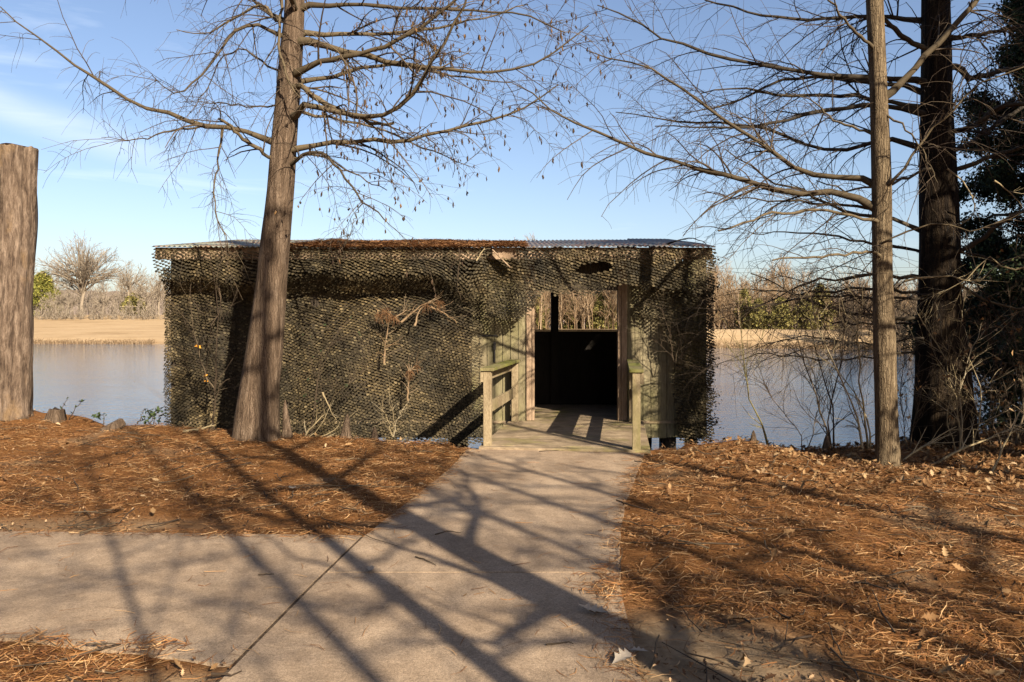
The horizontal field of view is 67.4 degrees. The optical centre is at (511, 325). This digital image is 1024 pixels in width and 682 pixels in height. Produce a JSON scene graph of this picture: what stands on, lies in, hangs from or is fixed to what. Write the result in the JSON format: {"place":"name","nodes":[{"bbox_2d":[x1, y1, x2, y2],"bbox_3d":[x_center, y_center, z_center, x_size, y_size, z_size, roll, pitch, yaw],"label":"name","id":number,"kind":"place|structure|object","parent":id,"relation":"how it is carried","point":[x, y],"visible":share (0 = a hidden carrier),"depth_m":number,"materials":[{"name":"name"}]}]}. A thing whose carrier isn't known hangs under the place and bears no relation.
{"place":"outdoors","nodes":[
{"label":"outdoors","id":0,"kind":"place"},
{"bbox_2d":[0,449,643,681],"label":"path","id":1,"kind":"structure","parent":0,"point":[402,639],"depth_m":4.32,"materials":[{"name":"concrete"}]},
{"bbox_2d":[0,447,649,681],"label":"stray needles","id":2,"kind":"object","parent":1,"relation":"on","point":[593,590],"visible":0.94,"depth_m":4.79,"materials":[{"name":"brown plant"}]},
{"bbox_2d":[546,641,573,645],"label":"path twig","id":3,"kind":"object","parent":1,"relation":"on","point":[547,644],"visible":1,"depth_m":3.56,"materials":[{"name":"brown wood"}]},
{"bbox_2d":[579,603,607,612],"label":"dry leaf","id":4,"kind":"object","parent":1,"relation":"on","point":[594,608],"visible":1,"depth_m":3.95,"materials":[{"name":"grey plant"}]},
{"bbox_2d":[612,647,636,663],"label":"dry leaf","id":5,"kind":"object","parent":1,"relation":"on","point":[622,655],"visible":1,"depth_m":3.39,"materials":[{"name":"beige plant"}]},
{"bbox_2d":[33,290,965,327],"bbox_3d":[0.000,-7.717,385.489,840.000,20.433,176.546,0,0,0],"label":"hills","id":6,"kind":"structure","parent":0,"point":[74,311],"depth_m":340.57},
{"bbox_2d":[0,315,1023,681],"bbox_3d":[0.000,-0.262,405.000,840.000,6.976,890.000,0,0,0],"label":"ground","id":7,"kind":"structure","parent":0,"point":[114,329],"depth_m":5.70,"materials":[{"name":"soil"}]},
{"bbox_2d":[0,143,38,420],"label":"cut trunk","id":8,"kind":"object","parent":7,"relation":"on","point":[18,207],"visible":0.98,"depth_m":10.33,"materials":[{"name":"brown plant"}]},
{"bbox_2d":[33,269,63,316],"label":"cedar tree","id":9,"kind":"object","parent":7,"relation":"on","point":[43,281],"visible":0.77,"depth_m":145.31,"materials":[{"name":"green plant"}]},
{"bbox_2d":[44,407,66,422],"bbox_3d":[-6.251,1.263,10.501,0.261,0.292,0.276,0,0,0],"label":"stump","id":10,"kind":"object","parent":7,"relation":"on","point":[54,415],"visible":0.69,"depth_m":10.42,"materials":[{"name":"beige wood"}]},
{"bbox_2d":[42,287,68,317],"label":"bare tree","id":11,"kind":"object","parent":7,"relation":"on","point":[58,301],"visible":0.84,"depth_m":140.77,"materials":[{"name":"beige plant"}]},
{"bbox_2d":[53,292,82,309],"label":"bare tree","id":12,"kind":"object","parent":7,"relation":"on","point":[76,301],"visible":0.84,"depth_m":142.98,"materials":[{"name":"beige plant"}]},
{"bbox_2d":[60,397,83,419],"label":"bank plant","id":13,"kind":"object","parent":7,"relation":"on","point":[82,400],"visible":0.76,"depth_m":10.61,"materials":[{"name":"green plant"}]},
{"bbox_2d":[36,230,129,315],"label":"oak tree","id":14,"kind":"object","parent":7,"relation":"on","point":[84,270],"visible":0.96,"depth_m":147.04,"materials":[{"name":"brown plant"}]},
{"bbox_2d":[91,412,106,423],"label":"bank plant","id":15,"kind":"object","parent":7,"relation":"on","point":[98,415],"visible":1,"depth_m":10.60,"materials":[{"name":"green plant"}]},
{"bbox_2d":[33,296,170,319],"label":"field brush","id":16,"kind":"object","parent":7,"relation":"on","point":[66,314],"visible":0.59,"depth_m":136.25,"materials":[{"name":"beige plant"}]},
{"bbox_2d":[33,264,170,314],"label":"grey wood","id":17,"kind":"object","parent":7,"relation":"on","point":[120,298],"visible":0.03,"depth_m":166.70,"materials":[{"name":"grey plant"}]},
{"bbox_2d":[89,283,119,308],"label":"bare tree","id":18,"kind":"object","parent":7,"relation":"on","point":[101,301],"visible":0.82,"depth_m":142.97,"materials":[{"name":"beige plant"}]},
{"bbox_2d":[100,418,125,431],"bbox_3d":[-5.342,1.364,10.275,0.317,0.238,0.100,0,0,-32],"label":"log","id":19,"kind":"object","parent":7,"relation":"on","point":[120,423],"visible":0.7,"depth_m":10.25,"materials":[{"name":"beige wood"}]},
{"bbox_2d":[109,257,151,314],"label":"bare tree","id":20,"kind":"object","parent":7,"relation":"on","point":[128,282],"visible":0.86,"depth_m":149.75,"materials":[{"name":"brown plant"}]},
{"bbox_2d":[119,292,150,315],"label":"cedar tree","id":21,"kind":"object","parent":7,"relation":"on","point":[133,299],"visible":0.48,"depth_m":147.89,"materials":[{"name":"green plant"}]},
{"bbox_2d":[126,276,164,306],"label":"bare tree","id":22,"kind":"object","parent":7,"relation":"on","point":[140,295],"visible":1,"depth_m":142.92,"materials":[{"name":"brown plant"}]},
{"bbox_2d":[141,406,166,424],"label":"bank plant","id":23,"kind":"object","parent":7,"relation":"on","point":[152,413],"visible":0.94,"depth_m":10.69,"materials":[{"name":"green plant"}]},
{"bbox_2d":[144,270,165,314],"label":"bare tree","id":24,"kind":"object","parent":7,"relation":"on","point":[160,286],"visible":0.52,"depth_m":151.80,"materials":[{"name":"brown plant"}]},
{"bbox_2d":[183,424,214,431],"bbox_3d":[-4.217,1.391,10.423,0.466,0.122,0.108,0,0,-26],"label":"stick","id":25,"kind":"object","parent":7,"relation":"on","point":[187,430],"visible":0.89,"depth_m":10.37,"materials":[{"name":"beige wood"}]},
{"bbox_2d":[162,248,245,428],"bbox_3d":[-4.214,0.232,10.946,1.482,2.790,1.094,0,0,0],"label":"sapling","id":26,"kind":"object","parent":7,"relation":"on","point":[215,382],"visible":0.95,"depth_m":10.94,"materials":[{"name":"brown plant"}]},
{"bbox_2d":[281,400,292,438],"bbox_3d":[-3.006,1.275,10.300,0.170,0.550,0.168,0,0,10],"label":"cypress knee","id":27,"kind":"object","parent":7,"relation":"on","point":[286,429],"visible":0.9,"depth_m":10.26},
{"bbox_2d":[304,413,325,436],"bbox_3d":[-2.725,1.371,10.429,0.376,0.503,0.097,0,0,-18],"label":"stick","id":28,"kind":"object","parent":7,"relation":"on","point":[313,425],"visible":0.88,"depth_m":10.41,"materials":[{"name":"beige wood"}]},
{"bbox_2d":[0,0,645,441],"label":"bald cypress","id":29,"kind":"object","parent":7,"relation":"on","point":[256,416],"visible":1,"depth_m":9.90,"materials":[{"name":"brown plant"}]},
{"bbox_2d":[309,390,336,436],"bbox_3d":[-2.598,1.234,10.398,0.462,0.726,0.102,0,0,-3],"label":"stick","id":30,"kind":"object","parent":7,"relation":"on","point":[324,418],"visible":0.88,"depth_m":10.41,"materials":[{"name":"brown wood"}]},
{"bbox_2d":[321,392,345,419],"bbox_3d":[-2.429,1.090,10.453,0.345,0.395,0.107,0,0,-26],"label":"stick","id":31,"kind":"object","parent":30,"relation":"on","point":[323,395],"visible":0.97,"depth_m":10.38,"materials":[{"name":"beige wood"}]},
{"bbox_2d":[323,409,358,435],"bbox_3d":[-2.506,1.369,10.351,0.854,0.481,0.133,0,0,-5],"label":"stick","id":32,"kind":"object","parent":7,"relation":"on","point":[339,424],"visible":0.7,"depth_m":10.41,"materials":[{"name":"brown wood"}]},
{"bbox_2d":[339,414,351,437],"bbox_3d":[-2.208,1.357,10.198,0.208,0.360,0.206,0,0,0],"label":"cypress knee","id":33,"kind":"object","parent":7,"relation":"on","point":[346,431],"visible":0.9,"depth_m":10.15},
{"bbox_2d":[284,316,414,435],"bbox_3d":[-2.265,0.720,10.796,1.782,1.713,0.943,0,0,-14],"label":"sapling","id":34,"kind":"object","parent":7,"relation":"on","point":[316,395],"visible":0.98,"depth_m":10.76,"materials":[{"name":"brown plant"}]},
{"bbox_2d":[370,427,378,439],"bbox_3d":[-1.803,1.444,10.105,0.144,0.220,0.140,0,0,27],"label":"cypress knee","id":35,"kind":"object","parent":7,"relation":"on","point":[374,433],"visible":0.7,"depth_m":10.07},
{"bbox_2d":[369,378,423,436],"bbox_3d":[-1.585,1.139,10.787,0.785,0.849,0.583,0,0,-39],"label":"sapling","id":36,"kind":"object","parent":7,"relation":"on","point":[392,410],"visible":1,"depth_m":10.78,"materials":[{"name":"brown plant"}]},
{"bbox_2d":[152,238,715,448],"bbox_3d":[-1.145,0.814,12.950,8.250,4.972,3.500,0,0,0],"label":"wildlife blind","id":37,"kind":"object","parent":7,"relation":"on","point":[573,374],"visible":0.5,"depth_m":11.75,"materials":[{"name":"fabric"}]},
{"bbox_2d":[162,267,243,430],"bbox_3d":[-5.165,0.436,12.729,1.138,2.680,3.027,0,0,-24],"label":"camouflage net","id":38,"kind":"object","parent":37,"relation":"attached to","point":[168,356],"visible":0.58,"depth_m":11.63,"materials":[{"name":"fabric"}]},
{"bbox_2d":[236,268,492,445],"bbox_3d":[-2.218,0.474,11.599,3.857,2.716,0.290,0,0,2],"label":"camouflage net","id":39,"kind":"object","parent":37,"relation":"hanging from","point":[407,421],"visible":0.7,"depth_m":11.58,"materials":[{"name":"fabric"}]},
{"bbox_2d":[368,295,416,362],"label":"dead pine branch","id":40,"kind":"object","parent":39,"relation":"attached to","point":[382,316],"visible":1,"depth_m":11.32,"materials":[{"name":"brown wood"}]},
{"bbox_2d":[399,347,426,400],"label":"dead pine branch","id":41,"kind":"object","parent":39,"relation":"attached to","point":[409,374],"visible":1,"depth_m":11.30,"materials":[{"name":"brown wood"}]},
{"bbox_2d":[290,238,529,248],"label":"roof needles","id":42,"kind":"object","parent":37,"relation":"on","point":[426,243],"visible":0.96,"depth_m":11.38,"materials":[{"name":"brown plant"}]},
{"bbox_2d":[151,247,716,320],"bbox_3d":[-1.136,-0.609,11.413,8.286,1.080,0.503,0,0,0],"label":"camouflage net","id":43,"kind":"object","parent":37,"relation":"attached to","point":[329,278],"visible":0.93,"depth_m":11.28,"materials":[{"name":"fabric"}]},
{"bbox_2d":[188,278,204,325],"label":"vine","id":44,"kind":"object","parent":43,"relation":"hanging from","point":[193,301],"visible":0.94,"depth_m":11.31,"materials":[{"name":"brown plant"}]},
{"bbox_2d":[202,285,226,350],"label":"vine","id":45,"kind":"object","parent":43,"relation":"hanging from","point":[214,319],"visible":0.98,"depth_m":11.32,"materials":[{"name":"brown plant"}]},
{"bbox_2d":[400,290,466,325],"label":"dead pine branch","id":46,"kind":"object","parent":43,"relation":"attached to","point":[438,309],"visible":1,"depth_m":11.33,"materials":[{"name":"brown wood"}]},
{"bbox_2d":[457,249,460,297],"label":"vine","id":47,"kind":"object","parent":43,"relation":"hanging from","point":[458,273],"visible":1,"depth_m":11.06,"materials":[{"name":"brown plant"}]},
{"bbox_2d":[492,249,510,268],"bbox_3d":[-0.150,-0.970,11.160,0.276,0.275,0.131,0,0,4],"label":"broken board","id":48,"kind":"object","parent":37,"relation":"hanging from","point":[501,258],"visible":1,"depth_m":11.14,"materials":[{"name":"brown wood"}]},
{"bbox_2d":[627,273,716,443],"bbox_3d":[2.916,0.495,12.670,1.259,2.639,3.110,0,0,24],"label":"camouflage net","id":49,"kind":"object","parent":37,"relation":"attached to","point":[689,417],"visible":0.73,"depth_m":11.51,"materials":[{"name":"fabric"}]},
{"bbox_2d":[616,285,730,362],"bbox_3d":[2.343,-0.080,11.345,1.703,1.296,0.860,0,0,0],"label":"dead branch","id":50,"kind":"object","parent":49,"relation":"attached to","point":[681,342],"visible":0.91,"depth_m":11.34,"materials":[{"name":"brown wood"}]},
{"bbox_2d":[705,257,723,436],"bbox_3d":[3.038,0.311,11.559,0.252,2.757,0.306,0,0,0],"label":"net fringe","id":51,"kind":"object","parent":49,"relation":"attached to","point":[716,421],"visible":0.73,"depth_m":11.58,"materials":[{"name":"fabric"}]},
{"bbox_2d":[666,231,707,244],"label":"bent branch","id":52,"kind":"object","parent":37,"relation":"on","point":[685,239],"visible":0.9,"depth_m":11.63,"materials":[{"name":"brown plant"}]},
{"bbox_2d":[33,337,913,350],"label":"shore grass","id":53,"kind":"structure","parent":7,"relation":"on","point":[129,341],"depth_m":87.27,"materials":[{"name":"brown plant"}]},
{"bbox_2d":[0,415,1023,681],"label":"leaf litter","id":54,"kind":"object","parent":7,"relation":"on","point":[924,467],"visible":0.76,"depth_m":7.70,"materials":[{"name":"brown plant"}]},
{"bbox_2d":[0,409,1023,681],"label":"leaf crumbs","id":55,"kind":"object","parent":7,"relation":"on","point":[618,545],"visible":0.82,"depth_m":5.89,"materials":[{"name":"brown plant"}]},
{"bbox_2d":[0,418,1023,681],"bbox_3d":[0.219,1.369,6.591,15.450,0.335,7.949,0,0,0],"label":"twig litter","id":56,"kind":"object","parent":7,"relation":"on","point":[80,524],"visible":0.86,"depth_m":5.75,"materials":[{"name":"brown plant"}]},
{"bbox_2d":[0,413,1023,681],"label":"pine needles","id":57,"kind":"object","parent":7,"relation":"on","point":[902,651],"visible":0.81,"depth_m":5.63,"materials":[{"name":"brown plant"}]},
{"bbox_2d":[535,296,548,328],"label":"cedar tree","id":58,"kind":"object","parent":7,"relation":"on","point":[537,315],"visible":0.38,"depth_m":87.52,"materials":[{"name":"green plant"}]},
{"bbox_2d":[479,359,650,454],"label":"entrance deck","id":59,"kind":"structure","parent":7,"relation":"on","point":[629,436],"depth_m":9.80,"materials":[{"name":"brown wood"}]},
{"bbox_2d":[562,299,584,328],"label":"cedar tree","id":60,"kind":"object","parent":7,"relation":"on","point":[564,325],"visible":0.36,"depth_m":91.42,"materials":[{"name":"green plant"}]},
{"bbox_2d":[586,292,616,328],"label":"cedar tree","id":61,"kind":"object","parent":7,"relation":"on","point":[600,305],"visible":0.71,"depth_m":87.12,"materials":[{"name":"green plant"}]},
{"bbox_2d":[629,646,646,650],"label":"dry leaf","id":62,"kind":"object","parent":7,"relation":"on","point":[638,648],"visible":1,"depth_m":3.47,"materials":[{"name":"grey plant"}]},
{"bbox_2d":[726,613,744,618],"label":"dry leaf","id":63,"kind":"object","parent":7,"relation":"on","point":[735,616],"visible":1,"depth_m":3.85,"materials":[{"name":"brown plant"}]},
{"bbox_2d":[730,288,756,328],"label":"cedar tree","id":64,"kind":"object","parent":7,"relation":"on","point":[742,295],"visible":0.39,"depth_m":85.67,"materials":[{"name":"green plant"}]},
{"bbox_2d":[717,283,772,444],"bbox_3d":[2.798,0.514,9.049,0.789,2.048,0.934,0,0,0],"label":"bare shrub","id":65,"kind":"object","parent":7,"relation":"on","point":[762,427],"visible":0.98,"depth_m":9.20,"materials":[{"name":"brown plant"}]},
{"bbox_2d":[476,0,1023,468],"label":"young cypress","id":66,"kind":"object","parent":7,"relation":"on","point":[880,182],"visible":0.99,"depth_m":8.06,"materials":[{"name":"brown plant"}]},
{"bbox_2d":[750,430,756,444],"bbox_3d":[2.967,1.400,9.452,0.134,0.220,0.120,0,0,0],"label":"cypress knee","id":67,"kind":"object","parent":7,"relation":"on","point":[753,436],"visible":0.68,"depth_m":9.43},
{"bbox_2d":[743,297,770,328],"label":"cedar tree","id":68,"kind":"object","parent":7,"relation":"on","point":[757,323],"visible":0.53,"depth_m":83.53,"materials":[{"name":"green plant"}]},
{"bbox_2d":[514,234,1000,329],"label":"bare wood","id":69,"kind":"object","parent":7,"relation":"on","point":[585,303],"visible":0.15,"depth_m":89.53,"materials":[{"name":"brown plant"}]},
{"bbox_2d":[505,0,1023,448],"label":"cypress","id":70,"kind":"object","parent":7,"relation":"on","point":[937,250],"visible":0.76,"depth_m":9.57,"materials":[{"name":"brown plant"}]},
{"bbox_2d":[942,168,984,242],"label":"dead branch","id":71,"kind":"object","parent":70,"relation":"attached to","point":[953,173],"visible":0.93,"depth_m":9.09,"materials":[{"name":"brown wood"}]},
{"bbox_2d":[904,254,1023,286],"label":"dead branch","id":72,"kind":"object","parent":70,"relation":"attached to","point":[951,275],"visible":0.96,"depth_m":9.07,"materials":[{"name":"brown wood"}]},
{"bbox_2d":[994,180,1023,223],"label":"dead branch","id":73,"kind":"object","parent":70,"relation":"attached to","point":[997,182],"visible":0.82,"depth_m":9.07,"materials":[{"name":"brown wood"}]},
{"bbox_2d":[766,296,798,329],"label":"cedar tree","id":74,"kind":"object","parent":7,"relation":"on","point":[775,313],"visible":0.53,"depth_m":82.41,"materials":[{"name":"green plant"}]},
{"bbox_2d":[723,338,846,449],"bbox_3d":[3.330,0.846,9.167,1.824,1.432,1.148,0,0,0],"label":"bare shrub","id":75,"kind":"object","parent":7,"relation":"on","point":[816,388],"visible":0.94,"depth_m":9.20,"materials":[{"name":"brown plant"}]},
{"bbox_2d":[792,294,821,329],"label":"cedar tree","id":76,"kind":"object","parent":7,"relation":"on","point":[804,322],"visible":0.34,"depth_m":83.41,"materials":[{"name":"green plant"}]},
{"bbox_2d":[772,264,872,447],"bbox_3d":[3.695,0.402,9.136,1.455,2.396,1.088,0,0,-33],"label":"bare shrub","id":77,"kind":"object","parent":7,"relation":"on","point":[827,399],"visible":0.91,"depth_m":9.21,"materials":[{"name":"brown plant"}]},
{"bbox_2d":[806,282,838,329],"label":"cedar tree","id":78,"kind":"object","parent":7,"relation":"on","point":[829,324],"visible":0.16,"depth_m":87.46,"materials":[{"name":"green plant"}]},
{"bbox_2d":[821,434,832,452],"bbox_3d":[3.710,1.414,9.048,0.160,0.260,0.164,0,0,-21],"label":"cypress knee","id":79,"kind":"object","parent":7,"relation":"on","point":[826,443],"visible":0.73,"depth_m":9.03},
{"bbox_2d":[781,235,931,448],"bbox_3d":[3.961,0.279,8.978,1.521,2.645,1.106,0,0,0],"label":"bare shrub","id":80,"kind":"object","parent":7,"relation":"on","point":[868,441],"visible":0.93,"depth_m":9.01,"materials":[{"name":"brown plant"}]},
{"bbox_2d":[828,267,993,356],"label":"shore thicket","id":81,"kind":"object","parent":7,"relation":"on","point":[911,311],"visible":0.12,"depth_m":58.77,"materials":[{"name":"brown plant"}]},
{"bbox_2d":[862,307,966,449],"bbox_3d":[4.828,0.610,9.293,1.075,1.915,1.279,0,0,0],"label":"bare shrub","id":82,"kind":"object","parent":7,"relation":"on","point":[901,405],"visible":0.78,"depth_m":9.19,"materials":[{"name":"brown plant"}]},
{"bbox_2d":[902,422,1007,460],"bbox_3d":[4.761,1.309,8.610,1.409,0.496,0.464,0,0,-8],"label":"fallen branch","id":83,"kind":"object","parent":7,"relation":"on","point":[932,441],"visible":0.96,"depth_m":8.50,"materials":[{"name":"brown wood"}]},
{"bbox_2d":[896,276,1021,451],"bbox_3d":[5.242,0.426,9.129,1.131,2.080,1.401,0,0,-37],"label":"bare shrub","id":84,"kind":"object","parent":7,"relation":"on","point":[957,416],"visible":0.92,"depth_m":9.01,"materials":[{"name":"brown plant"}]},
{"bbox_2d":[914,251,1023,339],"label":"dead branch","id":85,"kind":"object","parent":84,"relation":"attached to","point":[961,287],"visible":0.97,"depth_m":9.06,"materials":[{"name":"brown wood"}]},
{"bbox_2d":[897,0,1023,383],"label":"evergreen tree","id":86,"kind":"object","parent":7,"relation":"on","point":[984,188],"visible":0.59,"depth_m":12.56,"materials":[{"name":"green plant"}]},
{"bbox_2d":[920,242,1023,445],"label":"bare shrub","id":87,"kind":"object","parent":7,"relation":"on","point":[1011,332],"visible":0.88,"depth_m":9.60,"materials":[{"name":"brown plant"}]},
{"bbox_2d":[933,413,1023,464],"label":"fallen branch","id":88,"kind":"object","parent":7,"relation":"on","point":[957,451],"visible":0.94,"depth_m":8.49,"materials":[{"name":"brown wood"}]},
{"bbox_2d":[970,282,1023,431],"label":"evergreen shrub","id":89,"kind":"object","parent":7,"relation":"on","point":[1001,417],"visible":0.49,"depth_m":11.50,"materials":[{"name":"green plant"}]},
{"bbox_2d":[988,366,1023,475],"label":"fallen branch","id":90,"kind":"object","parent":7,"relation":"on","point":[998,459],"visible":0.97,"depth_m":7.72,"materials":[{"name":"brown wood"}]},
{"bbox_2d":[0,0,1023,295],"label":"sky","id":91,"kind":"structure","parent":0,"point":[126,214],"materials":[{"name":"blue"}]},
{"bbox_2d":[33,344,1021,449],"bbox_3d":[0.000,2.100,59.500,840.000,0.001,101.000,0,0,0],"label":"water","id":92,"kind":"structure","parent":0,"point":[125,382],"depth_m":24.87,"materials":[{"name":"blue liquid"}]},
{"bbox_2d":[719,267,917,272],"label":"power line","id":93,"kind":"object","parent":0,"point":[820,272],"visible":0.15,"depth_m":125.00,"materials":[{"name":"black metal"}]}
]}

